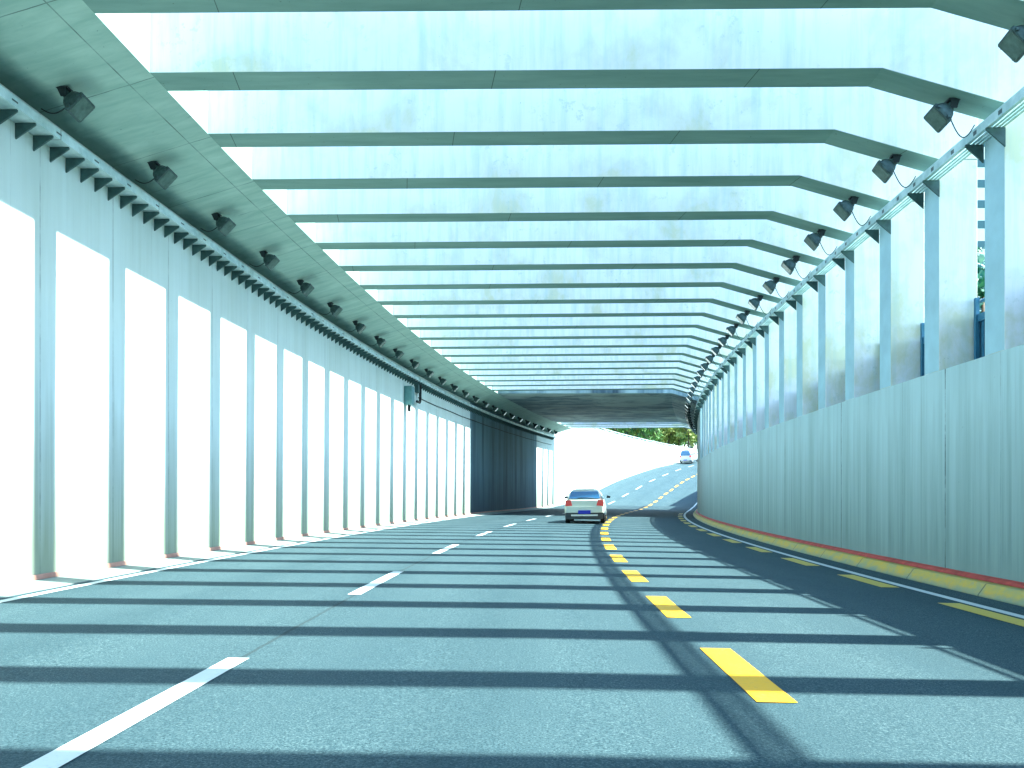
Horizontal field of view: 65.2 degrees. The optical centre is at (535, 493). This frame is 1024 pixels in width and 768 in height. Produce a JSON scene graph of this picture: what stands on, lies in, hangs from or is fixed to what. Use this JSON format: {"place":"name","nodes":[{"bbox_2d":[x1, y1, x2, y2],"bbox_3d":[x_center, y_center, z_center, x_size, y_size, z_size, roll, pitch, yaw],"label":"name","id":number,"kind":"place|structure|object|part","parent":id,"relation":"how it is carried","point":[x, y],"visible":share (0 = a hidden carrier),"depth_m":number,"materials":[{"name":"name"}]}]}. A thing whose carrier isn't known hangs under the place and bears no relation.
{"place":"outdoors","nodes":[
{"label":"outdoors","id":0,"kind":"place"},
{"bbox_2d":[0,461,1023,767],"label":"road","id":1,"kind":"structure","parent":0,"point":[652,621],"depth_m":6.40,"materials":[{"name":"grey asphalt"}]},
{"bbox_2d":[0,83,553,579],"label":"wall","id":2,"kind":"structure","parent":1,"relation":"on","point":[160,393],"depth_m":14.96,"materials":[{"name":"paint"}]},
{"bbox_2d":[0,85,556,439],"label":"cable tray","id":3,"kind":"object","parent":2,"relation":"attached to","point":[24,117],"visible":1,"depth_m":14.64,"materials":[{"name":"metal"}]},
{"bbox_2d":[415,384,421,403],"bbox_3d":[-5.199,-4.420,35.207,0.217,0.920,0.640,0,0,7],"label":"conduit","id":4,"kind":"object","parent":3,"relation":"attached to","point":[418,388],"visible":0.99,"depth_m":35.30,"materials":[{"name":"black metal"}]},
{"bbox_2d":[0,0,571,433],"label":"slab","id":5,"kind":"structure","parent":2,"relation":"on","point":[134,121],"depth_m":13.00,"materials":[{"name":"paint"}]},
{"bbox_2d":[41,86,94,121],"bbox_3d":[-6.337,-5.256,10.767,0.676,0.382,0.426,0,0,-1],"label":"floodlight","id":6,"kind":"object","parent":5,"relation":"hanging from","point":[79,106],"visible":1,"depth_m":10.69,"materials":[{"name":"grey metal"}]},
{"bbox_2d":[135,161,177,189],"bbox_3d":[-6.295,-5.256,13.187,0.676,0.382,0.426,0,0,2],"label":"floodlight","id":7,"kind":"object","parent":5,"relation":"hanging from","point":[165,178],"visible":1,"depth_m":13.10,"materials":[{"name":"grey metal"}]},
{"bbox_2d":[200,213,235,235],"bbox_3d":[-6.228,-5.256,15.606,0.676,0.382,0.426,0,0,3],"label":"floodlight","id":8,"kind":"object","parent":5,"relation":"hanging from","point":[225,226],"visible":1,"depth_m":15.52,"materials":[{"name":"grey metal"}]},
{"bbox_2d":[249,251,279,270],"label":"floodlight","id":9,"kind":"object","parent":5,"relation":"hanging from","point":[271,262],"visible":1,"depth_m":17.93,"materials":[{"name":"grey metal"}]},
{"bbox_2d":[288,280,313,296],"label":"floodlight","id":10,"kind":"object","parent":5,"relation":"hanging from","point":[307,289],"visible":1,"depth_m":20.34,"materials":[{"name":"grey metal"}]},
{"bbox_2d":[319,302,342,316],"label":"floodlight","id":11,"kind":"object","parent":5,"relation":"hanging from","point":[335,310],"visible":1,"depth_m":22.75,"materials":[{"name":"grey metal"}]},
{"bbox_2d":[346,321,365,333],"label":"floodlight","id":12,"kind":"object","parent":5,"relation":"hanging from","point":[360,328],"visible":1,"depth_m":25.18,"materials":[{"name":"grey metal"}]},
{"bbox_2d":[368,336,386,347],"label":"floodlight","id":13,"kind":"object","parent":5,"relation":"hanging from","point":[381,342],"visible":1,"depth_m":27.58,"materials":[{"name":"grey metal"}]},
{"bbox_2d":[387,349,403,358],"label":"floodlight","id":14,"kind":"object","parent":5,"relation":"hanging from","point":[399,354],"visible":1,"depth_m":29.99,"materials":[{"name":"grey metal"}]},
{"bbox_2d":[406,359,419,368],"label":"floodlight","id":15,"kind":"object","parent":5,"relation":"hanging from","point":[415,364],"visible":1,"depth_m":32.41,"materials":[{"name":"grey metal"}]},
{"bbox_2d":[419,369,433,377],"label":"floodlight","id":16,"kind":"object","parent":5,"relation":"hanging from","point":[429,373],"visible":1,"depth_m":34.85,"materials":[{"name":"grey metal"}]},
{"bbox_2d":[438,377,446,385],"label":"floodlight","id":17,"kind":"object","parent":5,"relation":"hanging from","point":[442,381],"visible":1,"depth_m":37.27,"materials":[{"name":"grey metal"}]},
{"bbox_2d":[445,384,458,391],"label":"floodlight","id":18,"kind":"object","parent":5,"relation":"hanging from","point":[454,387],"visible":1,"depth_m":39.68,"materials":[{"name":"grey metal"}]},
{"bbox_2d":[457,390,469,397],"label":"floodlight","id":19,"kind":"object","parent":5,"relation":"hanging from","point":[465,393],"visible":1,"depth_m":42.10,"materials":[{"name":"grey metal"}]},
{"bbox_2d":[469,396,478,402],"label":"floodlight","id":20,"kind":"object","parent":5,"relation":"hanging from","point":[476,399],"visible":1,"depth_m":44.51,"materials":[{"name":"grey metal"}]},
{"bbox_2d":[404,386,414,411],"bbox_3d":[-5.317,-3.975,33.581,0.348,1.050,0.440,0,0,6],"label":"junction box","id":21,"kind":"object","parent":2,"relation":"attached to","point":[409,396],"visible":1,"depth_m":33.37,"materials":[{"name":"grey paint"}]},
{"bbox_2d":[412,387,414,403],"bbox_3d":[-5.150,-4.110,33.562,0.012,0.660,0.360,0,0,6],"label":"cabinet door","id":22,"kind":"structure","parent":21,"relation":"in","point":[413,389],"depth_m":33.58,"materials":[{"name":"grey paint"}]},
{"bbox_2d":[418,397,550,444],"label":"power cable","id":23,"kind":"object","parent":2,"relation":"attached to","point":[478,422],"visible":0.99,"depth_m":46.66,"materials":[{"name":"black rubber"}]},
{"bbox_2d":[0,462,679,597],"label":"gutter","id":24,"kind":"object","parent":1,"relation":"on","point":[23,585],"visible":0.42,"depth_m":14.55,"materials":[{"name":"concrete"}]},
{"bbox_2d":[564,489,609,522],"bbox_3d":[2.319,0.498,36.600,2.160,1.606,4.175,-1,0,7],"label":"car","id":25,"kind":"object","parent":1,"relation":"on","point":[584,504],"visible":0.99,"depth_m":34.63,"materials":[{"name":"beige paint"}]},
{"bbox_3d":[2.108,0.060,34.794,1.366,0.322,0.237,-1,0,7],"label":"rear window","id":26,"kind":"part","parent":25,"relation":"part of","materials":[{"name":"blue glass"}]},
{"bbox_2d":[679,450,696,462],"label":"car","id":27,"kind":"object","parent":1,"relation":"on","point":[688,456],"visible":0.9,"depth_m":120.04,"materials":[{"name":"silver metal"}]},
{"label":"rear window","id":28,"kind":"part","parent":27,"relation":"part of","materials":[{"name":"blue glass"}]},
{"bbox_2d":[693,509,1023,606],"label":"kerb","id":29,"kind":"structure","parent":1,"relation":"on","point":[1000,589],"depth_m":13.68,"materials":[{"name":"yellow paint"}]},
{"bbox_2d":[693,87,1023,432],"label":"cable tray","id":30,"kind":"object","parent":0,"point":[996,131],"visible":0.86,"depth_m":14.20,"materials":[{"name":"metal"}]},
{"bbox_3d":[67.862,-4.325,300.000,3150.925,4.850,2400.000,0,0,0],"label":"ground","id":31,"kind":"structure","parent":0,"visible":0},
{"bbox_2d":[594,428,611,432],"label":"tree","id":32,"kind":"object","parent":31,"relation":"on","point":[605,430],"visible":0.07,"depth_m":138.80,"materials":[{"name":"green plant"}]},
{"bbox_2d":[610,428,635,437],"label":"tree","id":33,"kind":"object","parent":31,"relation":"on","point":[618,430],"visible":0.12,"depth_m":140.25,"materials":[{"name":"green plant"}]},
{"bbox_2d":[554,428,696,503],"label":"retaining wall","id":34,"kind":"structure","parent":31,"relation":"on","point":[591,458],"depth_m":87.25,"materials":[{"name":"paint"}]},
{"bbox_2d":[595,428,696,451],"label":"guard rail","id":35,"kind":"object","parent":34,"relation":"on","point":[645,439],"visible":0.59,"depth_m":108.79,"materials":[{"name":"metal"}]},
{"bbox_2d":[619,428,641,439],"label":"tree","id":36,"kind":"object","parent":31,"relation":"on","point":[635,434],"visible":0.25,"depth_m":141.65,"materials":[{"name":"green plant"}]},
{"bbox_2d":[631,428,654,442],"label":"tree","id":37,"kind":"object","parent":31,"relation":"on","point":[642,432],"visible":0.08,"depth_m":143.02,"materials":[{"name":"green plant"}]},
{"bbox_2d":[638,428,663,443],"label":"tree","id":38,"kind":"object","parent":31,"relation":"on","point":[648,434],"visible":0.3,"depth_m":139.58,"materials":[{"name":"green plant"}]},
{"bbox_2d":[649,428,675,445],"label":"tree","id":39,"kind":"object","parent":31,"relation":"on","point":[666,431],"visible":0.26,"depth_m":144.30,"materials":[{"name":"green plant"}]},
{"bbox_2d":[664,428,678,445],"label":"tree","id":40,"kind":"object","parent":31,"relation":"on","point":[673,439],"visible":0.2,"depth_m":146.72,"materials":[{"name":"green plant"}]},
{"bbox_2d":[666,428,686,446],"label":"tree","id":41,"kind":"object","parent":31,"relation":"on","point":[680,441],"visible":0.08,"depth_m":149.87,"materials":[{"name":"green plant"}]},
{"bbox_2d":[666,446,695,451],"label":"hedge","id":42,"kind":"object","parent":31,"relation":"on","point":[680,448],"visible":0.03,"depth_m":130.51,"materials":[{"name":"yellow plant"}]},
{"bbox_2d":[674,428,696,447],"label":"tree","id":43,"kind":"object","parent":31,"relation":"on","point":[691,437],"visible":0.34,"depth_m":142.26,"materials":[{"name":"green plant"}]},
{"bbox_2d":[697,344,1023,581],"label":"retaining wall","id":44,"kind":"structure","parent":31,"relation":"on","point":[927,469],"depth_m":13.99,"materials":[{"name":"paint"}]},
{"bbox_2d":[83,0,1023,29],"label":"concrete frame","id":45,"kind":"object","parent":44,"relation":"on","point":[1006,14],"visible":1,"depth_m":9.46,"materials":[{"name":"paint"}]},
{"bbox_2d":[998,25,1023,62],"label":"floodlight","id":46,"kind":"object","parent":45,"relation":"hanging from","point":[1011,44],"visible":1,"depth_m":9.28,"materials":[{"name":"grey metal"}]},
{"bbox_2d":[377,287,778,428],"bbox_3d":[1.316,-4.377,24.110,12.415,4.847,0.500,0,0,2],"label":"concrete frame","id":47,"kind":"object","parent":44,"relation":"on","point":[728,298],"visible":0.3,"depth_m":23.88,"materials":[{"name":"paint"}]},
{"bbox_2d":[735,310,756,327],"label":"floodlight","id":48,"kind":"object","parent":47,"relation":"hanging from","point":[741,318],"visible":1,"depth_m":23.89,"materials":[{"name":"grey metal"}]},
{"bbox_2d":[339,246,817,416],"bbox_3d":[1.089,-4.377,20.414,12.415,4.847,0.500,0,0,1],"label":"concrete frame","id":49,"kind":"object","parent":44,"relation":"on","point":[757,262],"visible":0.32,"depth_m":20.18,"materials":[{"name":"paint"}]},
{"bbox_2d":[762,277,788,297],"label":"floodlight","id":50,"kind":"object","parent":49,"relation":"hanging from","point":[769,286],"visible":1,"depth_m":20.23,"materials":[{"name":"grey metal"}]},
{"bbox_2d":[360,268,796,423],"bbox_3d":[1.195,-4.377,22.262,12.415,4.847,0.500,0,0,1],"label":"concrete frame","id":51,"kind":"object","parent":44,"relation":"on","point":[739,281],"visible":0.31,"depth_m":22.03,"materials":[{"name":"paint"}]},
{"bbox_2d":[748,295,771,313],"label":"floodlight","id":52,"kind":"object","parent":51,"relation":"hanging from","point":[754,303],"visible":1,"depth_m":22.06,"materials":[{"name":"grey metal"}]},
{"bbox_2d":[393,303,764,432],"bbox_3d":[1.451,-4.377,25.958,12.415,4.847,0.500,0,0,2],"label":"concrete frame","id":53,"kind":"object","parent":44,"relation":"on","point":[718,313],"visible":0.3,"depth_m":25.72,"materials":[{"name":"paint"}]},
{"bbox_2d":[726,323,746,339],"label":"floodlight","id":54,"kind":"object","parent":53,"relation":"hanging from","point":[731,330],"visible":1,"depth_m":25.73,"materials":[{"name":"grey metal"}]},
{"bbox_2d":[407,316,752,436],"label":"concrete frame","id":55,"kind":"object","parent":44,"relation":"on","point":[709,325],"visible":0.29,"depth_m":27.57,"materials":[{"name":"paint"}]},
{"bbox_2d":[718,335,736,349],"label":"floodlight","id":56,"kind":"object","parent":55,"relation":"hanging from","point":[722,341],"visible":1,"depth_m":27.57,"materials":[{"name":"grey metal"}]},
{"bbox_2d":[316,219,844,409],"bbox_3d":[0.998,-4.377,18.566,12.415,4.847,0.500,0,0,1],"label":"concrete frame","id":57,"kind":"object","parent":44,"relation":"on","point":[776,238],"visible":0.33,"depth_m":18.33,"materials":[{"name":"paint"}]},
{"bbox_2d":[781,256,810,278],"bbox_3d":[6.015,-5.220,18.490,0.678,0.511,0.426,0,0,5],"label":"floodlight","id":58,"kind":"object","parent":57,"relation":"hanging from","point":[788,266],"visible":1,"depth_m":18.40,"materials":[{"name":"grey metal"}]},
{"bbox_2d":[420,328,742,440],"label":"concrete frame","id":59,"kind":"object","parent":44,"relation":"on","point":[616,333],"visible":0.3,"depth_m":29.43,"materials":[{"name":"paint"}]},
{"bbox_2d":[711,345,728,358],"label":"floodlight","id":60,"kind":"object","parent":59,"relation":"hanging from","point":[715,351],"visible":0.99,"depth_m":29.39,"materials":[{"name":"grey metal"}]},
{"bbox_2d":[431,338,733,443],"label":"concrete frame","id":61,"kind":"object","parent":44,"relation":"on","point":[698,345],"visible":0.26,"depth_m":31.28,"materials":[{"name":"paint"}]},
{"bbox_2d":[705,353,720,366],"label":"floodlight","id":62,"kind":"object","parent":61,"relation":"hanging from","point":[709,358],"visible":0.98,"depth_m":31.22,"materials":[{"name":"grey metal"}]},
{"bbox_2d":[287,186,879,400],"bbox_3d":[0.921,-4.377,16.718,12.415,4.847,0.500,0,0,1],"label":"concrete frame","id":63,"kind":"object","parent":44,"relation":"on","point":[802,209],"visible":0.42,"depth_m":16.47,"materials":[{"name":"paint"}]},
{"bbox_2d":[804,229,836,254],"bbox_3d":[5.937,-5.220,16.654,0.678,0.511,0.426,0,0,2],"label":"floodlight","id":64,"kind":"object","parent":63,"relation":"hanging from","point":[812,241],"visible":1,"depth_m":16.57,"materials":[{"name":"grey metal"}]},
{"bbox_2d":[442,347,726,445],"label":"concrete frame","id":65,"kind":"object","parent":44,"relation":"on","point":[683,351],"visible":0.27,"depth_m":33.13,"materials":[{"name":"paint"}]},
{"bbox_2d":[701,362,716,373],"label":"floodlight","id":66,"kind":"object","parent":65,"relation":"hanging from","point":[704,366],"visible":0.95,"depth_m":33.05,"materials":[{"name":"grey metal"}]},
{"bbox_2d":[451,355,721,448],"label":"concrete frame","id":67,"kind":"object","parent":44,"relation":"on","point":[587,359],"visible":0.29,"depth_m":34.99,"materials":[{"name":"paint"}]},
{"bbox_2d":[697,368,711,377],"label":"floodlight","id":68,"kind":"object","parent":67,"relation":"hanging from","point":[700,373],"visible":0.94,"depth_m":34.89,"materials":[{"name":"grey metal"}]},
{"bbox_2d":[150,8,1023,355],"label":"concrete frame","id":69,"kind":"object","parent":44,"relation":"on","point":[930,56],"visible":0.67,"depth_m":10.94,"materials":[{"name":"paint"}]},
{"bbox_2d":[924,98,974,137],"bbox_3d":[5.795,-5.220,11.149,0.678,0.511,0.426,0,0,-1],"label":"floodlight","id":70,"kind":"object","parent":69,"relation":"hanging from","point":[937,118],"visible":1,"depth_m":11.07,"materials":[{"name":"grey metal"}]},
{"bbox_2d":[252,143,923,389],"bbox_3d":[0.859,-4.377,14.870,12.415,4.847,0.500,0,0,1],"label":"concrete frame","id":71,"kind":"object","parent":44,"relation":"on","point":[831,171],"visible":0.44,"depth_m":14.63,"materials":[{"name":"paint"}]},
{"bbox_2d":[833,196,870,225],"bbox_3d":[5.875,-5.220,14.819,0.678,0.511,0.426,0,0,1],"label":"floodlight","id":72,"kind":"object","parent":71,"relation":"hanging from","point":[842,210],"visible":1,"depth_m":14.73,"materials":[{"name":"grey metal"}]},
{"bbox_2d":[461,362,716,450],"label":"concrete frame","id":73,"kind":"object","parent":44,"relation":"on","point":[594,366],"visible":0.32,"depth_m":36.81,"materials":[{"name":"paint"}]},
{"bbox_2d":[693,376,704,385],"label":"floodlight","id":74,"kind":"object","parent":73,"relation":"hanging from","point":[697,379],"visible":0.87,"depth_m":36.71,"materials":[{"name":"grey metal"}]},
{"bbox_2d":[469,369,712,452],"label":"concrete frame","id":75,"kind":"object","parent":44,"relation":"on","point":[688,375],"visible":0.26,"depth_m":38.69,"materials":[{"name":"paint"}]},
{"bbox_2d":[691,382,700,390],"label":"floodlight","id":76,"kind":"object","parent":75,"relation":"hanging from","point":[694,384],"visible":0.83,"depth_m":38.53,"materials":[{"name":"grey metal"}]},
{"bbox_2d":[208,87,977,374],"bbox_3d":[0.812,-4.377,13.022,12.415,4.847,0.500,0,0,1],"label":"concrete frame","id":77,"kind":"object","parent":44,"relation":"on","point":[874,123],"visible":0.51,"depth_m":12.78,"materials":[{"name":"paint"}]},
{"bbox_2d":[872,154,915,187],"bbox_3d":[5.829,-5.220,12.985,0.678,0.511,0.426,0,0,4],"label":"floodlight","id":78,"kind":"object","parent":77,"relation":"hanging from","point":[883,170],"visible":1,"depth_m":12.90,"materials":[{"name":"grey metal"}]},
{"bbox_2d":[477,375,708,454],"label":"concrete frame","id":79,"kind":"object","parent":44,"relation":"on","point":[581,378],"visible":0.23,"depth_m":40.55,"materials":[{"name":"paint"}]},
{"bbox_2d":[689,387,698,395],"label":"floodlight","id":80,"kind":"object","parent":79,"relation":"hanging from","point":[692,389],"visible":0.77,"depth_m":40.38,"materials":[{"name":"grey metal"}]},
{"bbox_2d":[485,380,705,455],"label":"concrete frame","id":81,"kind":"object","parent":44,"relation":"on","point":[592,383],"visible":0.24,"depth_m":42.40,"materials":[{"name":"paint"}]},
{"bbox_2d":[492,385,703,457],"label":"concrete frame","id":82,"kind":"object","parent":44,"relation":"on","point":[610,387],"visible":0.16,"depth_m":44.24,"materials":[{"name":"paint"}]},
{"bbox_2d":[498,389,701,463],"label":"roof slab","id":83,"kind":"structure","parent":44,"relation":"on","point":[568,406],"depth_m":51.79,"materials":[{"name":"paint"}]},
{"bbox_2d":[561,422,687,425],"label":"concrete frame","id":84,"kind":"object","parent":44,"relation":"on","point":[596,423],"visible":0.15,"depth_m":66.54,"materials":[{"name":"paint"}]},
{"bbox_2d":[566,424,693,427],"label":"concrete frame","id":85,"kind":"object","parent":44,"relation":"on","point":[627,425],"visible":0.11,"depth_m":68.27,"materials":[{"name":"paint"}]},
{"bbox_2d":[571,426,689,428],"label":"concrete frame","id":86,"kind":"object","parent":44,"relation":"on","point":[632,427],"visible":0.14,"depth_m":70.09,"materials":[{"name":"paint"}]},
{"bbox_2d":[920,298,984,376],"bbox_3d":[7.995,-2.519,24.073,1.215,1.132,44.180,0,0,4],"label":"railing","id":87,"kind":"object","parent":44,"relation":"on","point":[979,334],"visible":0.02,"depth_m":12.58,"materials":[{"name":"metal"}]},
{"bbox_2d":[977,118,984,310],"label":"apartment building","id":88,"kind":"structure","parent":31,"relation":"on","point":[980,204],"depth_m":153.00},
{"bbox_2d":[977,246,984,312],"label":"tree","id":89,"kind":"object","parent":31,"relation":"on","point":[980,281],"visible":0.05,"depth_m":56.91,"materials":[{"name":"green plant"}]}
]}

